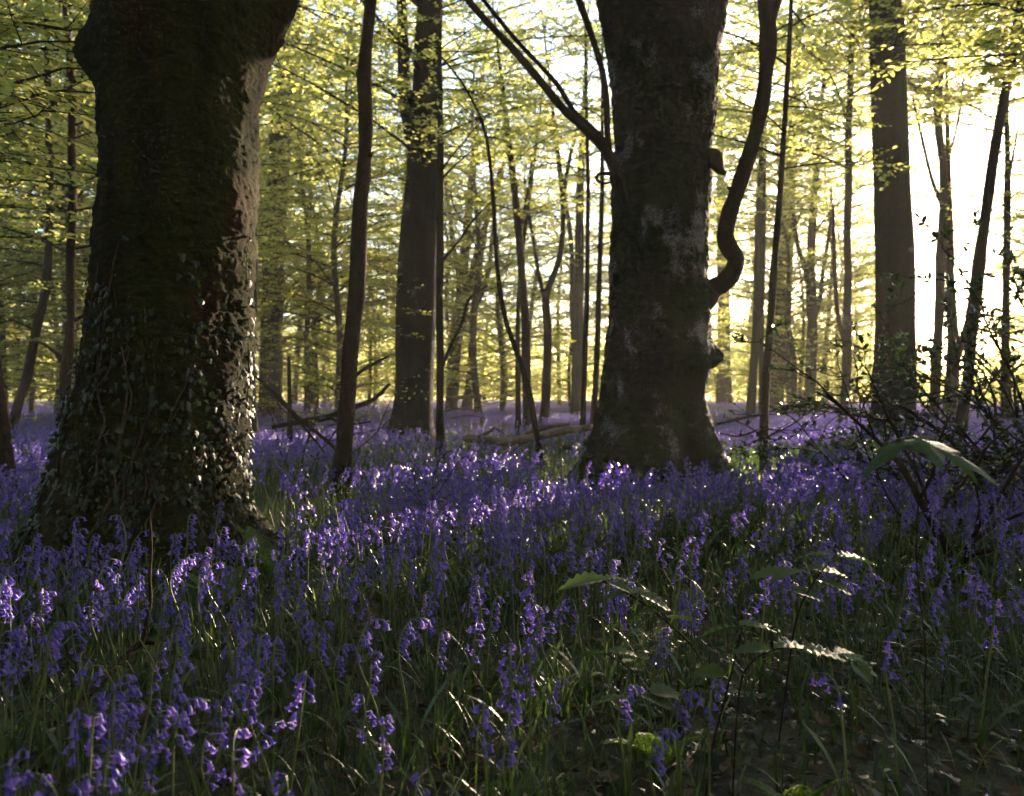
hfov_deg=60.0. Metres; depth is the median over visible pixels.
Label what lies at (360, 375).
beech sapling
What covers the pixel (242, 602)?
bluebell
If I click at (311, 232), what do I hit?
tall beech
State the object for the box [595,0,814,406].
beech tree
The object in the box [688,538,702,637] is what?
bluebell
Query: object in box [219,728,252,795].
bluebell
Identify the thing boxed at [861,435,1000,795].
sycamore seedling
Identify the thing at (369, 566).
bluebell
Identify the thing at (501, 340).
beech sapling
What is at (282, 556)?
bluebell
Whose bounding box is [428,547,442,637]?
bluebell
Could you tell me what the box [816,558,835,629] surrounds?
bluebell
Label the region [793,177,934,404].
beech sapling
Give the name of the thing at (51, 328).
beech sapling
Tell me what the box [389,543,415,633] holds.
bluebell
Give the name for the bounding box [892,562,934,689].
bluebell
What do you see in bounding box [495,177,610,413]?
beech sapling
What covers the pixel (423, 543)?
bluebell
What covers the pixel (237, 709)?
bluebell
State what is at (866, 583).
bluebell
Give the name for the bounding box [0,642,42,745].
bluebell
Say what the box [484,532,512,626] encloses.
bluebell
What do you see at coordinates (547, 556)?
bluebell
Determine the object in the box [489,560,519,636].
bluebell
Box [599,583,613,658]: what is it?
bluebell
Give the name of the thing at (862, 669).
bramble sprig
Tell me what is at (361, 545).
bluebell
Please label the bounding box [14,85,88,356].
tall beech
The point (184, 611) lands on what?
bluebell
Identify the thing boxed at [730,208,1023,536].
holly bush
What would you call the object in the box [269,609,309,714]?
bluebell
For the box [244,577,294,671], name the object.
bluebell
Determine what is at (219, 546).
bluebell
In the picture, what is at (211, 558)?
bluebell
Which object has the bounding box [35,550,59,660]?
bluebell
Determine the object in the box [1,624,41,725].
bluebell
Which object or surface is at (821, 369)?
holly bush
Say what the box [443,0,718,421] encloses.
tree
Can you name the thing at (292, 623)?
bluebell
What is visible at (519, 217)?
young tree
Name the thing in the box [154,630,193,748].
bluebell
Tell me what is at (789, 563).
bluebell
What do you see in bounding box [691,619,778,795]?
bramble sprig
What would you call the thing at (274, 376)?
beech tree
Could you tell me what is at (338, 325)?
beech sapling
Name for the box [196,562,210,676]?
bluebell
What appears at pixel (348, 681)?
bluebell
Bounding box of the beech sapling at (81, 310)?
[0,154,97,368]
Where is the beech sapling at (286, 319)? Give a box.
[256,91,381,409]
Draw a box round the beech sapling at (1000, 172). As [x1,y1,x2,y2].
[959,168,1023,397]
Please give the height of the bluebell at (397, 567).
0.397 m
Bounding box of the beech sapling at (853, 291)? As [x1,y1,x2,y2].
[716,113,933,416]
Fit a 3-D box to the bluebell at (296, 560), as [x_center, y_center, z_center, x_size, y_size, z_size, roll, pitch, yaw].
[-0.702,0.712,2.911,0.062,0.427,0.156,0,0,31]
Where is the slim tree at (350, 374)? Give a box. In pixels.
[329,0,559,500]
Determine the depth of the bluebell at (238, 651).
2.15 m
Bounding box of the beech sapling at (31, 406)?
[0,91,93,420]
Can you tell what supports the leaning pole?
attached to the slim tree at (350, 374)
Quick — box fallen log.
[462,423,592,453]
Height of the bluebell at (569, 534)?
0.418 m
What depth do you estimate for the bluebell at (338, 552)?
3.42 m
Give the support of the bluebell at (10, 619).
on the ground at (1002, 779)
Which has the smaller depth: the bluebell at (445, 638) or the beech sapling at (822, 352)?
the bluebell at (445, 638)
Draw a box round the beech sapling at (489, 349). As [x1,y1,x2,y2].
[435,192,574,407]
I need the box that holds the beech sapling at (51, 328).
[0,93,97,422]
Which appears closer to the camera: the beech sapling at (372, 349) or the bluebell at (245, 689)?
the bluebell at (245, 689)
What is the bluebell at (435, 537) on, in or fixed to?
on the ground at (1002, 779)
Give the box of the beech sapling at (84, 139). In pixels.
[0,15,320,391]
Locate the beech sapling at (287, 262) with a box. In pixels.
[82,89,327,387]
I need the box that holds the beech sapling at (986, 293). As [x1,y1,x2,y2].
[962,285,1023,405]
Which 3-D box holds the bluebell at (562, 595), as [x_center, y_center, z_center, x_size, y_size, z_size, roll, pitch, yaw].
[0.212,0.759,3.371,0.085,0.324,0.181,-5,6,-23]
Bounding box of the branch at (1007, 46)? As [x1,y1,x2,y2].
[837,0,1023,101]
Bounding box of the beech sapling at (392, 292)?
[302,83,510,402]
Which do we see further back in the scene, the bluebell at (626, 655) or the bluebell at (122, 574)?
the bluebell at (122, 574)
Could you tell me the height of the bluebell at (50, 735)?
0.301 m
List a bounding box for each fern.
[166,563,255,619]
[233,526,309,590]
[294,520,347,550]
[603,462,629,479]
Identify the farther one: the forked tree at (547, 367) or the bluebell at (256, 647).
the forked tree at (547, 367)
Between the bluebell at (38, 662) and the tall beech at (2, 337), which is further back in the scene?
the tall beech at (2, 337)
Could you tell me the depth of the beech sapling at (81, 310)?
27.02 m
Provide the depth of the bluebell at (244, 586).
3.07 m
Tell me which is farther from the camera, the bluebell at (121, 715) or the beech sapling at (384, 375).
the beech sapling at (384, 375)
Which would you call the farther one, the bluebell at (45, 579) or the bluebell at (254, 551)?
the bluebell at (254, 551)
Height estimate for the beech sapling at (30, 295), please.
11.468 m
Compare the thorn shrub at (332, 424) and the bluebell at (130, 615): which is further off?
the thorn shrub at (332, 424)
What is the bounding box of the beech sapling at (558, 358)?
[454,107,610,407]
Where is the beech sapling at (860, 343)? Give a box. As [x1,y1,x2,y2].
[817,290,874,403]
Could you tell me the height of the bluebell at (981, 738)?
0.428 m
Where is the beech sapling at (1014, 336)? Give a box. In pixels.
[924,157,1023,392]
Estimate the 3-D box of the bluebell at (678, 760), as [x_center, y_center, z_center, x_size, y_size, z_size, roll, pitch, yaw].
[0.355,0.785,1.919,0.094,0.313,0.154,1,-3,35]
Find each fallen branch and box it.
[271,383,390,429]
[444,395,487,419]
[717,408,812,450]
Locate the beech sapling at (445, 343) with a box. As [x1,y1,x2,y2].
[374,216,532,401]
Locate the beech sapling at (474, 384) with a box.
[312,0,606,425]
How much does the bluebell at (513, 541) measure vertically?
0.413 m
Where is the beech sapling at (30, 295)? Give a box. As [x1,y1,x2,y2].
[0,0,94,419]
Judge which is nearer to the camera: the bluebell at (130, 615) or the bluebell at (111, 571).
the bluebell at (111, 571)
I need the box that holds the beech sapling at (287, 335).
[256,208,330,395]
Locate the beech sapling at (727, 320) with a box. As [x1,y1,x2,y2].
[605,154,769,396]
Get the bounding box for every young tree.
[0,0,97,443]
[0,0,313,430]
[0,111,27,506]
[327,0,610,462]
[397,0,610,431]
[451,27,612,435]
[462,0,613,442]
[493,15,614,424]
[577,0,944,420]
[586,0,934,471]
[709,93,846,412]
[713,3,973,431]
[778,0,1023,453]
[781,0,1023,422]
[833,0,1023,430]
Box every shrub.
[253,364,432,482]
[314,433,474,559]
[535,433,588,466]
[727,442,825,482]
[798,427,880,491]
[814,360,1023,583]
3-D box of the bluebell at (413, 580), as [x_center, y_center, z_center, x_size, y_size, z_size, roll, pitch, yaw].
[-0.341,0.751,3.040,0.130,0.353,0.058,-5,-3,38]
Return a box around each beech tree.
[4,0,302,590]
[258,0,411,422]
[268,0,603,451]
[345,0,564,419]
[384,19,598,414]
[464,0,781,499]
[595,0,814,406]
[713,0,925,411]
[727,0,1023,443]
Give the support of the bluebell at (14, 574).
on the ground at (1002, 779)
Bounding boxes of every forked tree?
[473,0,613,430]
[712,1,938,417]
[782,0,1022,425]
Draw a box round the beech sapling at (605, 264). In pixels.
[565,183,715,337]
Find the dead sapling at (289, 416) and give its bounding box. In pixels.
[287,356,292,461]
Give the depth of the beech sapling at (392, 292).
31.84 m
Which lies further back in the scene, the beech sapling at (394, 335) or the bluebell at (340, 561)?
the beech sapling at (394, 335)
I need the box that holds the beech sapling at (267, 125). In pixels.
[65,0,349,385]
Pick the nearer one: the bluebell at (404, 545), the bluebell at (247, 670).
the bluebell at (247, 670)
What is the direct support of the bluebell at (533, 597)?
on the ground at (1002, 779)
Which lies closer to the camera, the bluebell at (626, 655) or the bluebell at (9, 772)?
the bluebell at (9, 772)
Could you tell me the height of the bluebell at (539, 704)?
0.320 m
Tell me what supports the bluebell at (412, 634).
on the ground at (1002, 779)
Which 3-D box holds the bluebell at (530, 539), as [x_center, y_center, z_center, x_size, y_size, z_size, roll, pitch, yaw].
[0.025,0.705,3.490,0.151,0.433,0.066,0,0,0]
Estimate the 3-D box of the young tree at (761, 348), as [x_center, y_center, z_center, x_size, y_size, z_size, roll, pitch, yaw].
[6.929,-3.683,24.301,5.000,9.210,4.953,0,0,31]
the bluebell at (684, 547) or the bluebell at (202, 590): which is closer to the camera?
the bluebell at (202, 590)
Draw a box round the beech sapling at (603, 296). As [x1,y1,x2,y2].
[545,173,723,397]
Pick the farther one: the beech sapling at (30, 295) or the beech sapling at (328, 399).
the beech sapling at (328, 399)
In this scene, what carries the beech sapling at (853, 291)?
on the ground at (1002, 779)
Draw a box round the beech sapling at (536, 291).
[444,95,609,401]
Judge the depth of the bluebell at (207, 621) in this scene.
2.68 m
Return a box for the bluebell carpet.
[0,399,1023,795]
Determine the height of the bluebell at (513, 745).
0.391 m
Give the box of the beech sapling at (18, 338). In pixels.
[0,124,90,412]
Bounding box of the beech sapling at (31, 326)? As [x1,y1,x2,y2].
[7,193,84,397]
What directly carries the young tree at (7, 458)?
on the ground at (1002, 779)
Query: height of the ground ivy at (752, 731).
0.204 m
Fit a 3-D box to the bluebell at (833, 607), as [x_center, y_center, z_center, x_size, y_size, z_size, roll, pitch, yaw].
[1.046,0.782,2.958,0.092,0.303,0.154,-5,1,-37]
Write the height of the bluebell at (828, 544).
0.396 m
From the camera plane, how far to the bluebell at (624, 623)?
2.68 m
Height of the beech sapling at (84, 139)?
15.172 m
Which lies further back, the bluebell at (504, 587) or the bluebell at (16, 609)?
the bluebell at (504, 587)
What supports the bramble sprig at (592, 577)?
on the ground at (1002, 779)
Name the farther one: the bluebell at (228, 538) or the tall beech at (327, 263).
the tall beech at (327, 263)
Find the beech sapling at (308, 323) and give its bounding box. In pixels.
[257,0,413,415]
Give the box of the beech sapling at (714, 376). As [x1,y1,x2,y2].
[706,320,740,406]
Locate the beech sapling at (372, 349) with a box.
[323,231,435,405]
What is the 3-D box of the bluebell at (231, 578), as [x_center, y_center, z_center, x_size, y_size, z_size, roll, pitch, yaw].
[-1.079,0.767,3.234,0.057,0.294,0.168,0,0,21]
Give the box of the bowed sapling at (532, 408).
[413,3,550,474]
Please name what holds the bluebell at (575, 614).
on the ground at (1002, 779)
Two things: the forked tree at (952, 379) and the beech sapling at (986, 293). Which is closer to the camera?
the forked tree at (952, 379)
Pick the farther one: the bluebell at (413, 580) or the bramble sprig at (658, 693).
the bluebell at (413, 580)
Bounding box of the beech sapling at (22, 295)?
[2,205,84,381]
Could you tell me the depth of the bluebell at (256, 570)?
3.28 m
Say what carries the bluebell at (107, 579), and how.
on the ground at (1002, 779)
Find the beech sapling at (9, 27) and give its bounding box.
[0,0,97,246]
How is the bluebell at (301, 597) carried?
on the ground at (1002, 779)
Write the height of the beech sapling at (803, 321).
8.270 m
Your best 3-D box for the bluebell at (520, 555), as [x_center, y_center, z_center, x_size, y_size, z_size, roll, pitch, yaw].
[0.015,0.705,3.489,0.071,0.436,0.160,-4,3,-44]
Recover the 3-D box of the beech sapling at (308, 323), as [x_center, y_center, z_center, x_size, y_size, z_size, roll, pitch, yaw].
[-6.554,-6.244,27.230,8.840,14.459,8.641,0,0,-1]
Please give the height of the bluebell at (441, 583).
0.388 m
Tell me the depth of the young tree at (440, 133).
12.96 m
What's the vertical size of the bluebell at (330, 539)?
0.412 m
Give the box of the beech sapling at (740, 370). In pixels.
[731,316,758,400]
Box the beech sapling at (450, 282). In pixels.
[385,153,514,402]
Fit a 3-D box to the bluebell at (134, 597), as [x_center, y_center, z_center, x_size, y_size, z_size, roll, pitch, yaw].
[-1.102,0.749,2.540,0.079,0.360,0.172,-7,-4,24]
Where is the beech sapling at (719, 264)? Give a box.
[551,94,751,383]
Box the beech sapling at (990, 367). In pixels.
[961,333,1023,405]
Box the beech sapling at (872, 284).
[746,137,956,405]
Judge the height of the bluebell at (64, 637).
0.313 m
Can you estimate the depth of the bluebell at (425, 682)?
2.54 m
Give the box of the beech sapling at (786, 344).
[709,0,932,411]
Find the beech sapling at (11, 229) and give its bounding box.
[0,0,362,403]
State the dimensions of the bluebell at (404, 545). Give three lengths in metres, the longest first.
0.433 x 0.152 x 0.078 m
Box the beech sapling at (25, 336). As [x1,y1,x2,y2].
[1,185,84,405]
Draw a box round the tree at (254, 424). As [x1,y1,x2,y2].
[250,13,314,444]
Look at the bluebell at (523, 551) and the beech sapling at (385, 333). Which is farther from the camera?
the beech sapling at (385, 333)
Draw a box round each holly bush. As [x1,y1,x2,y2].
[676,275,1006,518]
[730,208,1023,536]
[827,203,1023,454]
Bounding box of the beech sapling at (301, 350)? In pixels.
[258,217,357,398]
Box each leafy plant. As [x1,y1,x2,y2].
[601,732,701,783]
[742,777,842,795]
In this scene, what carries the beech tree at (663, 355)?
on the ground at (1002, 779)
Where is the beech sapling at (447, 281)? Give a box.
[347,82,547,400]
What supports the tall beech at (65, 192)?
on the ground at (1002, 779)
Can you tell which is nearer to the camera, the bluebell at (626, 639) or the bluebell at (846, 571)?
the bluebell at (626, 639)
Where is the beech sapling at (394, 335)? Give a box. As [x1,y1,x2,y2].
[360,246,451,391]
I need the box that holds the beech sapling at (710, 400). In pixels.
[706,332,715,403]
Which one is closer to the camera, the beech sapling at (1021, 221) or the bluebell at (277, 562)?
the bluebell at (277, 562)
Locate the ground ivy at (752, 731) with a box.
[10,513,1023,795]
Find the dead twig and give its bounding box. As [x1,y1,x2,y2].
[82,513,154,699]
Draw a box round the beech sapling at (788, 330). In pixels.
[709,83,933,417]
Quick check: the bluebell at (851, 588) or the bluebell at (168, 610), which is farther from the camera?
the bluebell at (851, 588)
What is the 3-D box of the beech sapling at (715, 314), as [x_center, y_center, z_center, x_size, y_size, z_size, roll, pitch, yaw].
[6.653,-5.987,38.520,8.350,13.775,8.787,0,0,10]
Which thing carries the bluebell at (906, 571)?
on the ground at (1002, 779)
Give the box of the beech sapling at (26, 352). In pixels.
[1,239,61,403]
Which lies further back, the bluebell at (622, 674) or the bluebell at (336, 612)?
the bluebell at (336, 612)
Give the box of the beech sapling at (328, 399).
[287,215,368,401]
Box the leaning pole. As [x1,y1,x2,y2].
[257,376,334,452]
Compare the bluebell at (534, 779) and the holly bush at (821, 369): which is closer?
the bluebell at (534, 779)
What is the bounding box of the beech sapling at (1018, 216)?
[928,174,1023,363]
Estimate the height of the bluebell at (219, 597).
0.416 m
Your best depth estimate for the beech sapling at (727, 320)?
40.51 m
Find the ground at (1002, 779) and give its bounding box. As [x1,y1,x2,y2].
[0,399,1023,795]
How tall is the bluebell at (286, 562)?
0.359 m
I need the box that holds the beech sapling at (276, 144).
[8,0,360,412]
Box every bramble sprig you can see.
[556,570,728,755]
[568,646,680,786]
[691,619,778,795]
[729,638,878,795]
[747,550,877,741]
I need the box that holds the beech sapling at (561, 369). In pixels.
[531,213,611,405]
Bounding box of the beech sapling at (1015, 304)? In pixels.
[955,145,1023,388]
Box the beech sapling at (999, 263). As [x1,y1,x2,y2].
[914,43,1023,398]
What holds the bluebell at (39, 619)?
on the ground at (1002, 779)
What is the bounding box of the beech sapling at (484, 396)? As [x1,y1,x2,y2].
[443,230,542,406]
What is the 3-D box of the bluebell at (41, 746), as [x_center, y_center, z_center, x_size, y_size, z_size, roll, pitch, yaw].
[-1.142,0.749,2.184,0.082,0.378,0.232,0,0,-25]
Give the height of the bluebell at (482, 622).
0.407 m
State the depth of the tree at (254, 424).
14.46 m
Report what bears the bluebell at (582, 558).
on the ground at (1002, 779)
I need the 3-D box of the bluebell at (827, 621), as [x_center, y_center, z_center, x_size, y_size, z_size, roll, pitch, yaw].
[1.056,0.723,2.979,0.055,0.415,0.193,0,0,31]
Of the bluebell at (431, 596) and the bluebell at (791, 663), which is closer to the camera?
the bluebell at (791, 663)
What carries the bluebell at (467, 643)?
on the ground at (1002, 779)
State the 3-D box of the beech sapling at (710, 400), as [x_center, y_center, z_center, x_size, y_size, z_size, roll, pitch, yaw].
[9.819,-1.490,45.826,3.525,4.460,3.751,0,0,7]
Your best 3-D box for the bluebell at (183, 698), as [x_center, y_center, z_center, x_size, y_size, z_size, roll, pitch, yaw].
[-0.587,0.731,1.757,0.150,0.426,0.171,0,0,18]
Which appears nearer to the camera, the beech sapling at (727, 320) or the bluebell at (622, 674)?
the bluebell at (622, 674)
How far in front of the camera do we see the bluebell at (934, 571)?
3.15 m
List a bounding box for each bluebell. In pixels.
[0,564,28,662]
[0,634,73,762]
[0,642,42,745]
[0,668,11,789]
[1,585,19,674]
[1,585,22,703]
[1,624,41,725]
[2,664,48,766]
[3,642,40,770]
[3,747,31,795]
[5,621,69,795]
[6,592,57,691]
[6,636,48,769]
[7,770,57,795]
[16,616,66,696]
[20,592,47,683]
[23,612,41,710]
[26,625,65,772]
[28,552,55,651]
[33,550,51,650]
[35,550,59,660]
[36,621,94,732]
[36,651,111,774]
[38,588,48,686]
[41,591,79,688]
[43,569,58,662]
[45,561,82,628]
[49,585,63,660]
[57,578,74,664]
[61,606,94,701]
[61,708,93,789]
[66,543,81,637]
[66,559,122,660]
[67,773,101,795]
[68,604,129,754]
[69,562,99,650]
[72,568,91,651]
[74,664,144,795]
[80,580,104,672]
[80,713,107,792]
[85,685,172,795]
[85,692,138,795]
[86,586,141,674]
[90,592,151,719]
[92,543,113,642]
[95,704,136,795]
[100,572,133,660]
[100,592,153,707]
[101,557,136,638]
[102,674,138,795]
[102,706,159,795]
[102,749,127,795]
[103,584,164,725]
[106,689,143,795]
[106,744,148,795]
[107,590,174,701]
[109,551,136,641]
[109,571,137,647]
[110,573,126,659]
[111,561,136,642]
[116,600,134,702]
[119,609,193,706]
[122,594,175,698]
[123,703,145,795]
[131,601,189,700]
[131,660,187,795]
[134,633,190,740]
[135,568,150,670]
[136,575,145,659]
[139,714,182,795]
[139,739,164,795]
[145,617,214,786]
[147,568,168,659]
[148,705,177,795]
[153,564,182,660]
[154,604,190,698]
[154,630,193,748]
[168,534,193,645]
[168,662,271,795]
[169,558,195,652]
[171,697,209,795]
[174,581,188,692]
[183,553,203,644]
[187,601,221,698]
[187,733,228,795]
[192,552,202,633]
[193,635,267,764]
[194,546,226,636]
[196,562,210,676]
[197,584,212,670]
[197,650,275,770]
[199,586,258,688]
[201,606,253,722]
[201,703,227,795]
[204,554,234,644]
[204,632,283,783]
[205,684,249,795]
[206,562,241,660]
[209,532,233,622]
[211,565,235,638]
[212,622,252,723]
[213,565,234,700]
[213,603,255,721]
[216,526,250,632]
[219,641,271,758]
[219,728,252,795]
[220,646,248,749]
[220,656,312,795]
[225,542,259,618]
[227,586,254,685]
[227,669,274,795]
[232,567,257,661]
[236,536,262,623]
[242,634,320,792]
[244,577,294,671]
[244,616,281,711]
[248,566,273,641]
[249,671,316,795]
[250,559,289,656]
[250,720,294,795]
[262,585,287,679]
[262,610,321,732]
[264,637,319,776]
[267,566,288,659]
[268,543,297,629]
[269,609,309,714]
[270,550,287,655]
[270,772,293,795]
[271,540,304,645]
[272,577,295,671]
[272,586,307,660]
[276,528,291,628]
[276,549,313,670]
[290,528,315,615]
[291,526,345,618]
[292,619,320,729]
[293,581,311,675]
[294,620,381,757]
[304,527,335,622]
[306,578,335,690]
[307,575,362,694]
[309,644,356,747]
[310,537,334,631]
[310,572,339,675]
[316,567,364,673]
[318,543,352,619]
[320,548,339,614]
[321,591,372,717]
[323,651,382,795]
[330,533,364,623]
[330,558,347,620]
[335,552,382,681]
[335,571,363,644]
[335,616,397,719]
[337,562,352,681]
[348,619,396,779]
[352,694,385,795]
[375,563,400,654]
[375,715,394,795]
[379,601,439,716]
[380,545,414,653]
[385,617,459,770]
[386,541,416,623]
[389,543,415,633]
[391,553,403,663]
[398,527,421,633]
[398,631,454,762]
[401,568,421,658]
[402,596,437,667]
[405,563,438,618]
[405,566,428,662]
[408,541,431,604]
[409,772,430,795]
[410,591,433,692]
[412,561,447,681]
[412,627,461,716]
[415,623,486,762]
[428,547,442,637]
[429,534,470,626]
[433,523,450,625]
[433,536,462,636]
[436,573,446,650]
[437,562,448,655]
[443,563,489,691]
[443,701,494,795]
[453,594,472,670]
[454,586,489,717]
[464,575,483,670]
[465,553,478,645]
[467,591,566,743]
[471,528,494,621]
[474,674,536,795]
[482,516,518,610]
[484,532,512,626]
[484,596,509,708]
[484,643,525,795]
[486,547,510,623]
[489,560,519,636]
[490,532,517,625]
[494,536,509,620]
[495,703,523,795]
[499,554,510,632]
[503,558,519,674]
[504,605,557,708]
[505,522,536,609]
[507,548,529,620]
[508,523,533,631]
[516,562,540,646]
[519,645,573,795]
[521,571,564,705]
[526,550,534,631]
[527,627,556,733]
[531,676,569,795]
[532,531,568,626]
[533,606,549,715]
[538,621,576,722]
[542,554,554,620]
[548,598,592,705]
[550,550,592,637]
[550,584,589,651]
[551,552,568,634]
[553,604,595,704]
[558,526,584,618]
[560,560,579,635]
[565,547,601,647]
[566,543,600,632]
[585,597,633,693]
[585,684,645,795]
[589,555,605,613]
[598,547,611,628]
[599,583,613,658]
[605,559,646,685]
[607,560,639,649]
[608,587,637,683]
[614,560,646,653]
[614,596,669,691]
[616,578,639,694]
[631,627,679,748]
[643,640,674,726]
[643,689,699,795]
[649,728,681,795]
[657,603,697,711]
[663,536,695,622]
[672,560,700,639]
[676,590,696,691]
[676,598,716,709]
[685,570,699,675]
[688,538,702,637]
[689,591,704,697]
[692,569,733,678]
[697,679,725,795]
[720,594,768,695]
[726,558,748,637]
[738,554,755,639]
[746,578,781,660]
[758,576,771,693]
[761,577,792,705]
[766,561,792,657]
[766,576,781,671]
[771,554,783,636]
[784,567,801,693]
[795,547,828,668]
[797,577,837,652]
[799,571,825,636]
[801,672,850,795]
[804,587,833,678]
[813,539,837,625]
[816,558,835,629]
[818,592,844,659]
[823,562,843,645]
[824,557,835,647]
[826,548,839,663]
[835,551,858,647]
[836,573,880,651]
[838,582,861,688]
[839,561,874,651]
[840,551,856,648]
[864,583,895,660]
[880,629,954,795]
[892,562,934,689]
[893,566,922,668]
[896,604,920,691]
[903,537,941,663]
[905,587,954,706]
[918,568,938,650]
[928,634,962,743]
[930,558,965,663]
[932,585,985,695]
[935,579,955,693]
[957,568,983,691]
[964,562,1001,652]
[964,583,989,670]
[966,579,994,681]
[976,599,1023,760]
[985,601,1019,699]
[998,599,1023,683]
[1005,586,1023,688]
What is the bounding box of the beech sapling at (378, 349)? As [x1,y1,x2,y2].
[289,170,458,409]
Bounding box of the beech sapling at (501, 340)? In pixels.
[434,90,607,416]
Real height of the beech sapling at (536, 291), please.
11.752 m
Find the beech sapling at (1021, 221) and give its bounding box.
[997,190,1023,335]
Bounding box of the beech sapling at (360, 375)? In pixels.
[256,136,443,402]
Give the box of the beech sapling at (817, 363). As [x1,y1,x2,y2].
[797,322,840,400]
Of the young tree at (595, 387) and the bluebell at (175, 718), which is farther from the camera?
the young tree at (595, 387)
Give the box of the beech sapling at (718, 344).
[584,197,753,391]
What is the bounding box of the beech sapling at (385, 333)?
[341,209,445,400]
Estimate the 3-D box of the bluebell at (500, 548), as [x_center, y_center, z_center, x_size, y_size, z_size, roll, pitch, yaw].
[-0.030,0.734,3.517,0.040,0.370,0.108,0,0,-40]
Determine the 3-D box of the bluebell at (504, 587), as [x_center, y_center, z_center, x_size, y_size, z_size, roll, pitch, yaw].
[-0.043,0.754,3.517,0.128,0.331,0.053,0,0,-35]
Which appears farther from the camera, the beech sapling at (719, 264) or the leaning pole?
the beech sapling at (719, 264)
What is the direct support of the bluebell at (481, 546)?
on the ground at (1002, 779)
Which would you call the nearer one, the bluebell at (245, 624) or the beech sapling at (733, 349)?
the bluebell at (245, 624)
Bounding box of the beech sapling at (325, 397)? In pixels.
[259,194,386,404]
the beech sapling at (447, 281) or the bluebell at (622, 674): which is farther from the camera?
the beech sapling at (447, 281)
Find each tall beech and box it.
[0,0,97,414]
[0,0,294,385]
[0,2,87,354]
[0,10,93,338]
[0,51,264,295]
[5,3,268,343]
[6,179,91,403]
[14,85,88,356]
[27,0,387,341]
[257,0,401,369]
[257,99,377,369]
[258,16,414,413]
[258,43,393,407]
[289,1,526,345]
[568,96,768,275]
[708,184,826,398]
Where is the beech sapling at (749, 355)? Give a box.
[730,295,804,400]
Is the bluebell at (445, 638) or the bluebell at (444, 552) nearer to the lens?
the bluebell at (445, 638)
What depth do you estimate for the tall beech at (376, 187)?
37.03 m
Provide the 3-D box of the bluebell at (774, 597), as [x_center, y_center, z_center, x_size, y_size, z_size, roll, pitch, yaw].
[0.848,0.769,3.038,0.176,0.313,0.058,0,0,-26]
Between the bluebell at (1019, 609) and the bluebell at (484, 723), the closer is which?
the bluebell at (484, 723)
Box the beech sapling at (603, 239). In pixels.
[551,172,739,382]
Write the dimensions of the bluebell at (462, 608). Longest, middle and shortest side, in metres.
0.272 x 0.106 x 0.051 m
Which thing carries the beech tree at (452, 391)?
on the ground at (1002, 779)
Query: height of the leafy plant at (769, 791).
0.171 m
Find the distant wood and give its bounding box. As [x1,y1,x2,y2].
[4,293,1023,404]
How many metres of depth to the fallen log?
12.10 m
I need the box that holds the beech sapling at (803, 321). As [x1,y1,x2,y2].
[709,178,922,406]
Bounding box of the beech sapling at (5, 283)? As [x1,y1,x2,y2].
[0,19,84,391]
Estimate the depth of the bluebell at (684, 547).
3.54 m
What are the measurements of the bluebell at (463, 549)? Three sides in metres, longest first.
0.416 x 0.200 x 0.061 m
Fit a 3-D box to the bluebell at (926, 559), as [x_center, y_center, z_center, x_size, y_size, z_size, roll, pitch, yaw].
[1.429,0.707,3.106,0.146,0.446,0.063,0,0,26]
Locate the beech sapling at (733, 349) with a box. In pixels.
[713,313,764,399]
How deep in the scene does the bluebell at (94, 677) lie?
1.90 m
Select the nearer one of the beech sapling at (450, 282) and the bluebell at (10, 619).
the bluebell at (10, 619)
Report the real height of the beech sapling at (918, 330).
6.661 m
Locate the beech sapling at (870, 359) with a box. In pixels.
[794,193,935,403]
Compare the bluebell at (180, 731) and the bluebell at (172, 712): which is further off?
the bluebell at (180, 731)
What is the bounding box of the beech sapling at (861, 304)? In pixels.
[741,132,938,407]
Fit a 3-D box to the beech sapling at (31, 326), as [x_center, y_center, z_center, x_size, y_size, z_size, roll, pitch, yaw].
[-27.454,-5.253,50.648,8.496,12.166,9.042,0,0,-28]
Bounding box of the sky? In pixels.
[1,0,1023,399]
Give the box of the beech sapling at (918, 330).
[916,273,946,404]
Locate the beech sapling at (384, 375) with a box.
[301,198,458,412]
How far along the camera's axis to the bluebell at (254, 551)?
3.45 m
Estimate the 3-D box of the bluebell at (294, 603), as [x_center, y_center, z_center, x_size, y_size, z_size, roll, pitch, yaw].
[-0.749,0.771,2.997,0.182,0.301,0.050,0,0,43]
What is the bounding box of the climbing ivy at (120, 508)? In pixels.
[0,231,291,589]
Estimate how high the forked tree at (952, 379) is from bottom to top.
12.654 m
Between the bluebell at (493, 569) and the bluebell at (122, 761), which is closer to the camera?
the bluebell at (122, 761)
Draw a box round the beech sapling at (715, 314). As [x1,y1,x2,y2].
[571,71,756,385]
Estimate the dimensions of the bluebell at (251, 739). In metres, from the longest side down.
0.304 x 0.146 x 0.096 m
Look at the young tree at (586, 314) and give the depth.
16.95 m
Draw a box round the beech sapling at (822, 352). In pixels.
[797,304,854,403]
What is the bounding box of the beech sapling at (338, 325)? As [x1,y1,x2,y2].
[257,0,546,432]
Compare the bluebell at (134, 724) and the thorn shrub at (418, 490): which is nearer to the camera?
the bluebell at (134, 724)
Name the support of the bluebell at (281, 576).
on the ground at (1002, 779)

